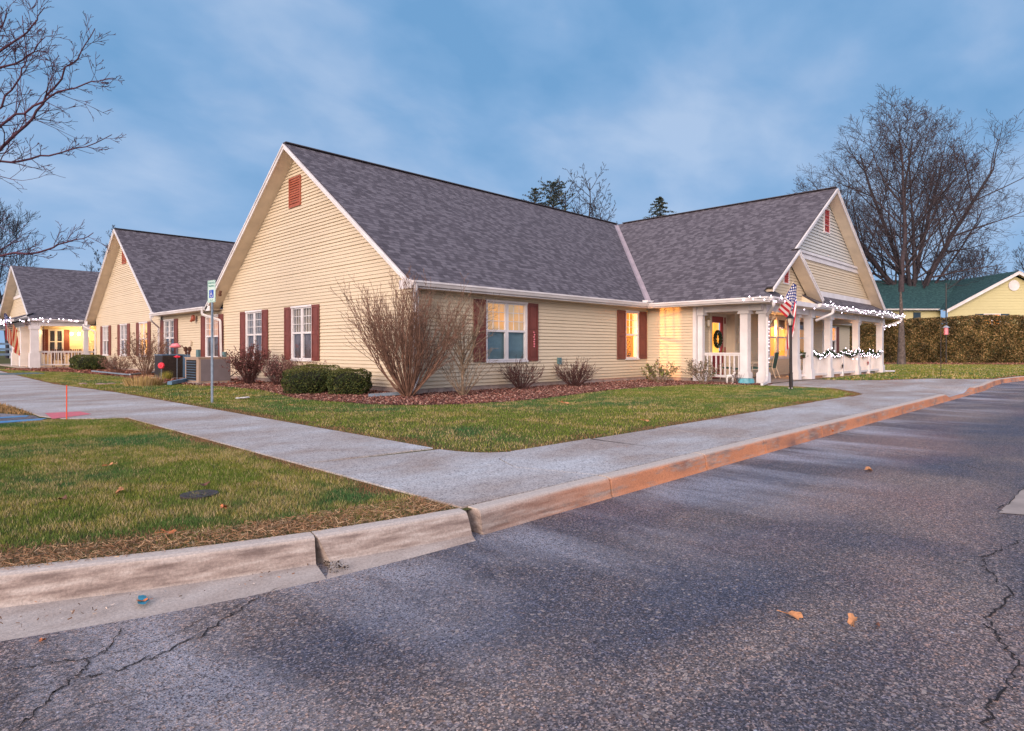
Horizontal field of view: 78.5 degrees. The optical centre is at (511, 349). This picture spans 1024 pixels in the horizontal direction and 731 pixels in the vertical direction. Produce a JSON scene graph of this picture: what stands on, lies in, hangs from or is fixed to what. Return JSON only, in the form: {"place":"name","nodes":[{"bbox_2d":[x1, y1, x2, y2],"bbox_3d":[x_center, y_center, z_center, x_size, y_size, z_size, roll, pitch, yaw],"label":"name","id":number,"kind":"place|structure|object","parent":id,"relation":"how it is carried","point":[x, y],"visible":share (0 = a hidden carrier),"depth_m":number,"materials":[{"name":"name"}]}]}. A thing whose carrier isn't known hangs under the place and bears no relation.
{"place":"outdoors","nodes":[
{"label":"outdoors","id":0,"kind":"place"},
{"bbox_2d":[51,349,65,366],"bbox_3d":[-28.103,0.510,38.827,0.660,1.105,0.645,0,0,-25],"label":"porch chair","id":1,"kind":"object","parent":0,"point":[57,357],"visible":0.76,"depth_m":38.62,"materials":[{"name":"white wood"}]},
{"bbox_2d":[69,349,80,365],"bbox_3d":[-27.537,0.510,39.542,0.660,1.105,0.645,0,0,-35],"label":"porch chair","id":2,"kind":"object","parent":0,"point":[75,353],"visible":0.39,"depth_m":39.27,"materials":[{"name":"white wood"}]},
{"bbox_2d":[0,371,993,514],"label":"sidewalk","id":3,"kind":"structure","parent":0,"point":[459,479],"depth_m":7.77,"materials":[{"name":"concrete"}]},
{"bbox_2d":[45,411,88,418],"bbox_3d":[-7.675,1.124,10.819,1.244,0.001,0.632,0,0,45],"label":"red paint patch","id":4,"kind":"object","parent":3,"relation":"on","point":[60,415],"visible":1,"depth_m":10.84,"materials":[{"name":"red paint"}]},
{"bbox_2d":[0,381,1023,730],"bbox_3d":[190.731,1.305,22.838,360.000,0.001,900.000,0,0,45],"label":"road","id":5,"kind":"structure","parent":0,"point":[674,597],"depth_m":2.96,"materials":[{"name":"grey asphalt"}]},
{"bbox_2d":[0,376,1023,640],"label":"kerb","id":6,"kind":"structure","parent":5,"relation":"on","point":[184,578],"depth_m":3.66,"materials":[{"name":"concrete"}]},
{"bbox_2d":[138,595,149,603],"bbox_3d":[-1.871,1.270,3.184,0.054,0.001,0.142,0,0,-29],"label":"paint spot","id":7,"kind":"object","parent":6,"relation":"on","point":[141,597],"visible":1,"depth_m":3.18,"materials":[{"name":"blue paint"}]},
{"bbox_2d":[0,563,307,629],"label":"gutter debris","id":8,"kind":"object","parent":6,"relation":"on","point":[114,603],"visible":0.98,"depth_m":3.09,"materials":[{"name":"brown plant"}]},
{"bbox_2d":[323,558,348,572],"bbox_3d":[-1.067,1.277,3.752,0.119,0.043,0.308,0,0,-31],"label":"kerb break debris","id":9,"kind":"object","parent":6,"relation":"on","point":[339,566],"visible":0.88,"depth_m":3.69,"materials":[{"name":"grey concrete"}]},
{"bbox_2d":[3,442,1023,730],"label":"asphalt crack","id":10,"kind":"object","parent":5,"relation":"on","point":[581,652],"visible":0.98,"depth_m":2.63,"materials":[{"name":"black asphalt"}]},
{"bbox_2d":[777,610,802,619],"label":"fallen leaf","id":11,"kind":"object","parent":5,"relation":"on","point":[797,615],"visible":1,"depth_m":3.05,"materials":[{"name":"orange plant"}]},
{"bbox_2d":[847,613,857,626],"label":"fallen leaf","id":12,"kind":"object","parent":5,"relation":"on","point":[852,619],"visible":1,"depth_m":2.99,"materials":[{"name":"orange plant"}]},
{"bbox_2d":[999,489,1023,514],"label":"concrete patch","id":13,"kind":"object","parent":5,"relation":"on","point":[1015,505],"visible":1,"depth_m":5.19,"materials":[{"name":"concrete"}]},
{"bbox_2d":[0,351,1023,567],"bbox_3d":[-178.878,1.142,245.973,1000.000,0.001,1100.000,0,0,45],"label":"ground","id":14,"kind":"structure","parent":0,"point":[3,360],"depth_m":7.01,"materials":[{"name":"green plant"}]},
{"bbox_2d":[0,343,11,357],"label":"rail fence","id":15,"kind":"object","parent":14,"relation":"on","point":[5,354],"visible":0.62,"depth_m":77.09,"materials":[{"name":"white wood"}]},
{"bbox_2d":[0,211,18,274],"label":"bare tree","id":16,"kind":"object","parent":14,"relation":"on","point":[4,242],"visible":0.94,"depth_m":76.63,"materials":[{"name":"brown plant"}]},
{"bbox_2d":[0,402,34,414],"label":"dry grass","id":17,"kind":"structure","parent":14,"relation":"on","point":[5,407],"depth_m":11.48,"materials":[{"name":"beige plant"}]},
{"bbox_2d":[0,413,39,423],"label":"parking lot","id":18,"kind":"structure","parent":14,"relation":"on","point":[17,418],"depth_m":10.47,"materials":[{"name":"grey asphalt"}]},
{"bbox_2d":[0,415,27,417],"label":"blue kerb paint","id":19,"kind":"object","parent":18,"relation":"on","point":[14,416],"visible":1,"depth_m":10.59,"materials":[{"name":"blue paint"}]},
{"bbox_2d":[0,418,44,422],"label":"blue parking line","id":20,"kind":"object","parent":18,"relation":"on","point":[21,420],"visible":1,"depth_m":9.99,"materials":[{"name":"paint"}]},
{"bbox_2d":[0,200,42,357],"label":"bare tree","id":21,"kind":"object","parent":14,"relation":"on","point":[20,222],"visible":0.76,"depth_m":80.70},
{"bbox_2d":[0,373,44,374],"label":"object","id":22,"kind":"object","parent":14,"relation":"on","point":[18,373],"visible":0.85,"depth_m":28.72,"materials":[{"name":"grey concrete"}]},
{"bbox_2d":[0,265,99,367],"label":"porch building","id":23,"kind":"structure","parent":14,"relation":"on","point":[37,294],"depth_m":40.34,"materials":[{"name":"beige"}]},
{"bbox_2d":[4,312,19,355],"bbox_3d":[-29.912,-0.883,37.508,0.163,2.571,2.237,0,0,-22],"label":"flag on pole","id":24,"kind":"object","parent":23,"relation":"attached to","point":[11,330],"visible":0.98,"depth_m":37.37,"materials":[{"name":"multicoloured fabric"}]},
{"bbox_2d":[0,317,77,325],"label":"string lights","id":25,"kind":"object","parent":23,"relation":"attached to","point":[33,319],"visible":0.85,"depth_m":37.18,"materials":[{"name":"plastic"}]},
{"bbox_2d":[48,329,63,354],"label":"window","id":26,"kind":"structure","parent":23,"relation":"in","point":[55,336],"depth_m":40.42,"materials":[{"name":"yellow glass"}]},
{"bbox_2d":[0,0,125,267],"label":"bare tree","id":27,"kind":"object","parent":14,"relation":"on","point":[14,48],"visible":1,"depth_m":12.28,"materials":[{"name":"brown plant"}]},
{"bbox_2d":[66,385,66,418],"bbox_3d":[-7.266,0.860,10.224,0.019,0.561,0.022,0,0,45],"label":"marker stake","id":28,"kind":"object","parent":14,"relation":"on","point":[66,401],"visible":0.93,"depth_m":10.22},
{"bbox_2d":[80,243,107,271],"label":"bare tree","id":29,"kind":"object","parent":14,"relation":"on","point":[96,259],"visible":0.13,"depth_m":89.47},
{"bbox_2d":[115,487,123,495],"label":"fallen leaf","id":30,"kind":"object","parent":14,"relation":"on","point":[119,489],"visible":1,"depth_m":4.94,"materials":[{"name":"orange plant"}]},
{"bbox_2d":[79,382,164,384],"bbox_3d":[-12.877,1.130,20.693,2.647,0.070,0.668,0,0,-15],"label":"stone edging","id":31,"kind":"object","parent":14,"relation":"on","point":[107,383],"visible":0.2,"depth_m":20.47,"materials":[{"name":"stone"}]},
{"bbox_2d":[0,369,280,400],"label":"lawn grass","id":32,"kind":"structure","parent":14,"relation":"on","point":[69,378],"depth_m":18.58,"materials":[{"name":"green plant"}]},
{"bbox_2d":[122,374,167,386],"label":"dry grass tuft","id":33,"kind":"object","parent":14,"relation":"on","point":[144,381],"visible":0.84,"depth_m":19.48,"materials":[{"name":"beige plant"}]},
{"bbox_2d":[83,228,234,374],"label":"gabled building","id":34,"kind":"structure","parent":14,"relation":"on","point":[142,275],"depth_m":33.77,"materials":[{"name":"beige"}]},
{"bbox_2d":[102,325,108,355],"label":"window","id":35,"kind":"structure","parent":34,"relation":"in","point":[105,328],"depth_m":36.85,"materials":[{"name":"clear glass"}]},
{"bbox_2d":[119,323,127,355],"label":"window","id":36,"kind":"structure","parent":34,"relation":"in","point":[123,327],"depth_m":34.42,"materials":[{"name":"white glass"}]},
{"bbox_2d":[138,321,147,356],"bbox_3d":[-18.495,-0.512,31.575,1.450,1.765,0.220,0,0,45],"label":"window","id":37,"kind":"structure","parent":34,"relation":"in","point":[142,325],"depth_m":31.66,"materials":[{"name":"clear glass"}]},
{"bbox_2d":[167,378,186,384],"bbox_3d":[-10.876,1.035,20.462,0.140,0.150,1.381,0,0,-6],"label":"drain pipe","id":38,"kind":"object","parent":14,"relation":"on","point":[172,382],"visible":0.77,"depth_m":20.14,"materials":[{"name":"grey plastic"}]},
{"bbox_2d":[180,490,218,500],"bbox_3d":[-2.427,1.133,4.866,0.268,0.037,0.268,0,0,45],"label":"manhole cover","id":39,"kind":"object","parent":14,"relation":"on","point":[210,493],"visible":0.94,"depth_m":4.83,"materials":[{"name":"metal"}]},
{"bbox_2d":[208,280,215,402],"bbox_3d":[-6.373,-0.130,13.312,0.304,2.680,0.036,0,0,36],"label":"parking sign","id":40,"kind":"object","parent":14,"relation":"on","point":[211,291],"visible":0.99,"depth_m":13.29,"materials":[{"name":"metal"}]},
{"bbox_2d":[0,495,451,569],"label":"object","id":41,"kind":"object","parent":14,"relation":"on","point":[74,557],"visible":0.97,"depth_m":3.79,"materials":[{"name":"brown plant"}]},
{"bbox_2d":[21,369,772,404],"bbox_3d":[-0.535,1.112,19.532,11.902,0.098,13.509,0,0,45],"label":"mulch chips","id":42,"kind":"object","parent":14,"relation":"on","point":[480,396],"visible":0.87,"depth_m":15.67,"materials":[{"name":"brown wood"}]},
{"bbox_2d":[69,354,106,369],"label":"boxwood shrub","id":43,"kind":"object","parent":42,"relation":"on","point":[83,362],"visible":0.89,"depth_m":34.06,"materials":[{"name":"green plant"}]},
{"bbox_2d":[97,350,140,372],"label":"tan shrub","id":44,"kind":"object","parent":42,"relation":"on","point":[114,363],"visible":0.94,"depth_m":28.99,"materials":[{"name":"beige plant"}]},
{"bbox_2d":[5,367,271,385],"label":"mulch chips","id":45,"kind":"object","parent":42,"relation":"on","point":[85,371],"visible":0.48,"depth_m":29.09,"materials":[{"name":"brown wood"}]},
{"bbox_2d":[184,346,191,356],"bbox_3d":[-11.488,0.500,22.193,0.238,1.220,0.100,0,0,0],"label":"butterfly stake","id":46,"kind":"object","parent":45,"relation":"on","point":[188,350],"visible":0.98,"depth_m":22.19,"materials":[{"name":"metal"}]},
{"bbox_2d":[115,327,175,375],"bbox_3d":[-15.840,0.045,27.072,2.692,2.182,2.331,0,0,45],"label":"tan shrub","id":47,"kind":"object","parent":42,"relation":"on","point":[149,357],"visible":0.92,"depth_m":26.82,"materials":[{"name":"brown plant"}]},
{"bbox_2d":[158,362,164,378],"bbox_3d":[-12.836,0.797,22.935,0.239,0.665,0.119,0,0,7],"label":"garden pinwheel","id":48,"kind":"object","parent":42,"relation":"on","point":[161,365],"visible":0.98,"depth_m":22.90,"materials":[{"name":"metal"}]},
{"bbox_2d":[159,371,173,378],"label":"dry grass tuft","id":49,"kind":"object","parent":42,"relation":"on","point":[168,375],"visible":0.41,"depth_m":23.18,"materials":[{"name":"plant"}]},
{"bbox_2d":[152,354,190,378],"bbox_3d":[-13.175,0.670,24.442,1.150,0.960,1.319,0,0,45],"label":"cooling unit","id":50,"kind":"object","parent":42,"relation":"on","point":[175,366],"visible":0.69,"depth_m":24.04,"materials":[{"name":"black metal"}]},
{"bbox_2d":[170,343,185,357],"bbox_3d":[-11.602,0.467,21.733,0.557,1.386,0.173,0,0,4],"label":"flamingo ornament","id":51,"kind":"object","parent":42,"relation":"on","point":[175,345],"visible":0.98,"depth_m":21.69,"materials":[{"name":"pink plastic"}]},
{"bbox_2d":[183,357,233,384],"bbox_3d":[-10.206,0.703,21.013,1.450,0.895,1.200,0,0,45],"label":"cooling unit","id":52,"kind":"object","parent":42,"relation":"on","point":[198,370],"visible":0.95,"depth_m":20.58,"materials":[{"name":"metal"}]},
{"bbox_2d":[220,340,273,383],"bbox_3d":[-8.542,0.391,20.310,1.801,1.491,1.516,0,0,45],"label":"russet shrub","id":53,"kind":"object","parent":42,"relation":"on","point":[251,364],"visible":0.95,"depth_m":20.26,"materials":[{"name":"brown plant"}]},
{"bbox_2d":[258,354,295,384],"bbox_3d":[-7.318,0.634,19.831,1.372,1.004,1.385,0,0,-14],"label":"russet shrub","id":54,"kind":"object","parent":42,"relation":"on","point":[273,370],"visible":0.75,"depth_m":19.57,"materials":[{"name":"brown plant"}]},
{"bbox_2d":[278,355,326,375],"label":"pale shrub","id":55,"kind":"object","parent":42,"relation":"on","point":[285,368],"visible":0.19,"depth_m":18.66,"materials":[{"name":"brown plant"}]},
{"bbox_2d":[281,367,328,393],"bbox_3d":[-5.234,0.797,15.984,1.132,0.710,1.250,0,0,0],"label":"boxwood shrub","id":56,"kind":"object","parent":42,"relation":"on","point":[308,382],"visible":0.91,"depth_m":15.61,"materials":[{"name":"green plant"}]},
{"bbox_2d":[289,364,343,383],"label":"boxwood shrub","id":57,"kind":"object","parent":42,"relation":"on","point":[319,366],"visible":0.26,"depth_m":17.39,"materials":[{"name":"green plant"}]},
{"bbox_2d":[326,367,372,394],"bbox_3d":[-4.073,0.797,15.739,1.051,0.706,1.110,0,0,0],"label":"boxwood shrub","id":58,"kind":"object","parent":42,"relation":"on","point":[348,380],"visible":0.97,"depth_m":15.38,"materials":[{"name":"green plant"}]},
{"bbox_2d":[330,267,478,397],"bbox_3d":[-2.433,-0.451,14.953,3.419,3.189,3.525,0,0,8],"label":"bare shrub","id":59,"kind":"object","parent":42,"relation":"on","point":[416,335],"visible":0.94,"depth_m":14.44,"materials":[{"name":"brown plant"}]},
{"bbox_2d":[412,293,499,395],"bbox_3d":[-1.304,-0.172,15.144,1.984,2.619,2.268,0,0,45],"label":"bare tree","id":60,"kind":"object","parent":42,"relation":"on","point":[462,388],"visible":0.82,"depth_m":15.06,"materials":[{"name":"brown plant"}]},
{"bbox_2d":[497,354,544,388],"bbox_3d":[0.230,0.629,17.606,1.430,1.019,1.347,0,0,-10],"label":"twiggy shrub","id":61,"kind":"object","parent":42,"relation":"on","point":[510,377],"visible":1,"depth_m":17.56,"materials":[{"name":"brown plant"}]},
{"bbox_2d":[553,356,603,386],"bbox_3d":[1.863,0.663,18.999,1.506,0.949,1.536,0,0,45],"label":"twiggy shrub","id":62,"kind":"object","parent":42,"relation":"on","point":[575,382],"visible":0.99,"depth_m":18.82,"materials":[{"name":"brown plant"}]},
{"bbox_2d":[640,357,680,382],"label":"leafy shrub","id":63,"kind":"object","parent":42,"relation":"on","point":[651,371],"visible":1,"depth_m":21.01,"materials":[{"name":"green plant"}]},
{"bbox_2d":[678,358,722,382],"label":"leafy shrub","id":64,"kind":"object","parent":42,"relation":"on","point":[695,372],"visible":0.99,"depth_m":20.54,"materials":[{"name":"beige plant"}]},
{"bbox_2d":[724,371,735,382],"bbox_3d":[7.193,0.915,20.639,0.401,0.430,0.117,0,0,-2],"label":"dog figurine","id":65,"kind":"object","parent":42,"relation":"on","point":[729,376],"visible":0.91,"depth_m":20.60,"materials":[{"name":"white plastic"}]},
{"bbox_2d":[730,373,743,383],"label":"dried plant","id":66,"kind":"object","parent":42,"relation":"on","point":[738,377],"visible":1,"depth_m":20.41,"materials":[{"name":"beige plant"}]},
{"bbox_2d":[735,378,754,383],"bbox_3d":[7.639,1.035,20.537,0.596,0.190,0.596,0,0,45],"label":"storage tub","id":67,"kind":"object","parent":42,"relation":"on","point":[746,380],"visible":0.82,"depth_m":20.30,"materials":[{"name":"teal plastic"}]},
{"bbox_2d":[169,384,861,452],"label":"lawn grass","id":68,"kind":"structure","parent":14,"relation":"on","point":[749,389],"depth_m":11.52,"materials":[{"name":"green plant"}]},
{"bbox_2d":[149,141,902,396],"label":"long building","id":69,"kind":"structure","parent":14,"relation":"on","point":[569,287],"depth_m":21.49,"materials":[{"name":"beige"}]},
{"bbox_2d":[163,319,173,353],"bbox_3d":[-15.703,-0.512,28.830,1.480,1.765,0.220,0,0,45],"label":"window","id":70,"kind":"structure","parent":69,"relation":"in","point":[168,323],"depth_m":28.90,"materials":[{"name":"clear glass"}]},
{"bbox_2d":[196,350,200,356],"bbox_3d":[-12.999,0.210,25.983,0.270,0.400,0.110,0,0,45],"label":"electrical box","id":71,"kind":"object","parent":69,"relation":"attached to","point":[198,353],"visible":0.57,"depth_m":25.91,"materials":[{"name":"teal metal"}]},
{"bbox_2d":[205,314,217,356],"bbox_3d":[-11.978,-0.512,25.167,1.430,1.765,0.220,0,0,45],"label":"window","id":72,"kind":"structure","parent":69,"relation":"in","point":[207,320],"depth_m":25.32,"materials":[{"name":"clear glass"}]},
{"bbox_2d":[245,309,261,359],"bbox_3d":[-9.157,-0.512,22.395,1.400,1.765,0.220,0,0,45],"label":"window","id":73,"kind":"structure","parent":69,"relation":"in","point":[253,318],"depth_m":22.37,"materials":[{"name":"clear glass"}]},
{"bbox_2d":[290,304,312,360],"bbox_3d":[-6.622,-0.512,19.902,1.390,1.765,0.220,0,0,45],"label":"window","id":74,"kind":"structure","parent":69,"relation":"in","point":[300,315],"depth_m":19.88,"materials":[{"name":"white glass"}]},
{"bbox_2d":[485,299,527,362],"bbox_3d":[-0.187,-0.512,18.025,0.220,1.765,1.695,0,0,45],"label":"window","id":75,"kind":"structure","parent":69,"relation":"in","point":[511,338],"depth_m":18.01,"materials":[{"name":"white glass"}]},
{"bbox_2d":[625,310,639,359],"bbox_3d":[4.263,-0.512,22.551,0.220,1.765,0.860,0,0,45],"label":"window","id":76,"kind":"structure","parent":69,"relation":"in","point":[636,313],"depth_m":22.76,"materials":[{"name":"clear glass"}]},
{"bbox_2d":[713,330,722,348],"bbox_3d":[7.755,-0.539,23.606,0.190,1.023,0.642,0,0,45],"label":"wreath","id":77,"kind":"object","parent":69,"relation":"attached to","point":[716,335],"visible":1,"depth_m":23.53,"materials":[{"name":"green plant"}]},
{"bbox_2d":[712,316,723,377],"bbox_3d":[7.708,-0.080,23.624,0.170,2.320,1.060,0,0,45],"label":"door","id":78,"kind":"structure","parent":69,"relation":"in","point":[715,320],"depth_m":23.73,"materials":[{"name":"red glass"}]},
{"bbox_2d":[769,282,796,351],"bbox_3d":[8.823,-1.000,20.222,0.356,2.270,1.121,0,0,-17],"label":"flag on pole","id":79,"kind":"object","parent":69,"relation":"attached to","point":[787,306],"visible":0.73,"depth_m":20.00,"materials":[{"name":"multicoloured fabric"}]},
{"bbox_2d":[769,315,803,358],"bbox_3d":[12.245,-0.520,28.068,0.390,1.860,4.480,0,0,45],"label":"window","id":80,"kind":"structure","parent":69,"relation":"in","point":[778,322],"depth_m":27.54,"materials":[{"name":"clear glass"}]},
{"bbox_2d":[800,351,805,358],"bbox_3d":[10.823,0.182,23.449,0.353,0.418,0.535,0,0,45],"label":"rail planter","id":81,"kind":"object","parent":69,"relation":"attached to","point":[802,356],"visible":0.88,"depth_m":23.40,"materials":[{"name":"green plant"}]},
{"bbox_2d":[743,295,903,318],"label":"string lights","id":82,"kind":"object","parent":69,"relation":"attached to","point":[839,307],"visible":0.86,"depth_m":24.79,"materials":[{"name":"plastic"}]},
{"bbox_2d":[832,326,836,352],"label":"window","id":83,"kind":"structure","parent":69,"relation":"in","point":[833,327],"depth_m":38.20,"materials":[{"name":"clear glass"}]},
{"bbox_2d":[813,348,882,358],"bbox_3d":[14.610,0.180,26.991,0.319,0.523,9.488,0,0,45],"label":"lit garland","id":84,"kind":"object","parent":69,"relation":"attached to","point":[850,354],"visible":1,"depth_m":26.54,"materials":[{"name":"green plant"}]},
{"bbox_2d":[523,188,548,204],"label":"evergreen tree","id":85,"kind":"object","parent":14,"relation":"on","point":[534,194],"visible":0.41,"depth_m":63.86,"materials":[{"name":"green plant"}]},
{"bbox_2d":[538,178,574,209],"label":"evergreen tree","id":86,"kind":"object","parent":14,"relation":"on","point":[553,198],"visible":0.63,"depth_m":65.70,"materials":[{"name":"green plant"}]},
{"bbox_2d":[541,172,592,214],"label":"bare tree","id":87,"kind":"object","parent":14,"relation":"on","point":[565,203],"visible":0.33,"depth_m":69.55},
{"bbox_2d":[562,162,606,217],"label":"bare tree","id":88,"kind":"object","parent":14,"relation":"on","point":[590,204],"visible":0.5,"depth_m":69.17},
{"bbox_2d":[573,183,616,221],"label":"bare tree","id":89,"kind":"object","parent":14,"relation":"on","point":[602,211],"visible":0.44,"depth_m":69.54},
{"bbox_2d":[644,196,675,218],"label":"evergreen tree","id":90,"kind":"object","parent":14,"relation":"on","point":[659,201],"visible":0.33,"depth_m":65.80,"materials":[{"name":"green plant"}]},
{"bbox_2d":[786,312,794,388],"bbox_3d":[7.960,0.048,17.898,0.191,2.225,0.191,-1,-3,44],"label":"lamp post","id":91,"kind":"object","parent":14,"relation":"on","point":[790,318],"visible":0.98,"depth_m":17.87,"materials":[{"name":"black metal"}]},
{"bbox_2d":[788,86,1023,288],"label":"bare tree","id":92,"kind":"object","parent":14,"relation":"on","point":[917,265],"visible":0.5,"depth_m":65.32,"materials":[{"name":"grey plant"}]},
{"bbox_2d":[818,84,1023,364],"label":"bare tree","id":93,"kind":"object","parent":14,"relation":"on","point":[901,353],"visible":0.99,"depth_m":46.35,"materials":[{"name":"grey plant"}]},
{"bbox_2d":[849,314,1023,362],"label":"hedge","id":94,"kind":"object","parent":14,"relation":"on","point":[984,339],"visible":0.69,"depth_m":51.48,"materials":[{"name":"green plant"}]},
{"bbox_2d":[946,283,946,362],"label":"antenna mast","id":95,"kind":"object","parent":14,"relation":"on","point":[946,321],"visible":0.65,"depth_m":48.96,"materials":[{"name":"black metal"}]},
{"bbox_2d":[870,271,1023,323],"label":"neighbour house","id":96,"kind":"structure","parent":14,"relation":"on","point":[999,294],"depth_m":60.77,"materials":[{"name":"yellow"}]},
{"bbox_2d":[922,238,974,279],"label":"bare tree","id":97,"kind":"object","parent":14,"relation":"on","point":[950,269],"visible":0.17,"depth_m":100.83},
{"bbox_2d":[884,362,1023,364],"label":"mulch chips","id":98,"kind":"object","parent":14,"relation":"on","point":[997,363],"visible":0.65,"depth_m":47.97,"materials":[{"name":"brown wood"}]},
{"bbox_2d":[954,240,1002,279],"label":"bare tree","id":99,"kind":"object","parent":14,"relation":"on","point":[974,258],"visible":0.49,"depth_m":95.99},
{"bbox_2d":[1011,233,1023,270],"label":"bare tree","id":100,"kind":"object","parent":14,"relation":"on","point":[1020,263],"visible":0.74,"depth_m":97.80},
{"bbox_2d":[0,0,1023,396],"label":"sky","id":101,"kind":"structure","parent":0,"point":[692,105],"materials":[{"name":"blue"}]},
{"bbox_2d":[708,372,881,383],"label":"porch floor","id":102,"kind":"structure","parent":0,"point":[783,378],"depth_m":23.98,"materials":[{"name":"concrete"}]},
{"bbox_2d":[720,350,739,380],"bbox_3d":[8.020,0.575,22.822,0.591,1.080,0.670,0,0,-35],"label":"patio chair","id":103,"kind":"object","parent":102,"relation":"on","point":[736,362],"visible":0.47,"depth_m":22.62,"materials":[{"name":"white wood"}]},
{"bbox_2d":[751,362,757,369],"bbox_3d":[8.843,0.575,22.594,0.669,1.080,0.591,0,0,10],"label":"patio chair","id":104,"kind":"object","parent":102,"relation":"on","point":[754,368],"visible":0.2,"depth_m":22.36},
{"bbox_2d":[769,350,779,377],"bbox_3d":[10.095,0.575,24.575,0.669,1.080,0.591,0,0,40],"label":"patio chair","id":105,"kind":"object","parent":102,"relation":"on","point":[775,359],"visible":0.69,"depth_m":24.36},
{"bbox_2d":[819,363,1023,379],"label":"lawn grass","id":106,"kind":"structure","parent":0,"point":[982,371],"depth_m":30.51,"materials":[{"name":"green plant"}]},
{"bbox_2d":[940,321,949,376],"bbox_3d":[17.335,-0.001,25.061,0.328,2.322,0.240,0,0,-23],"label":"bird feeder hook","id":107,"kind":"object","parent":106,"relation":"on","point":[945,327],"visible":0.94,"depth_m":25.08,"materials":[{"name":"metal"}]}
]}

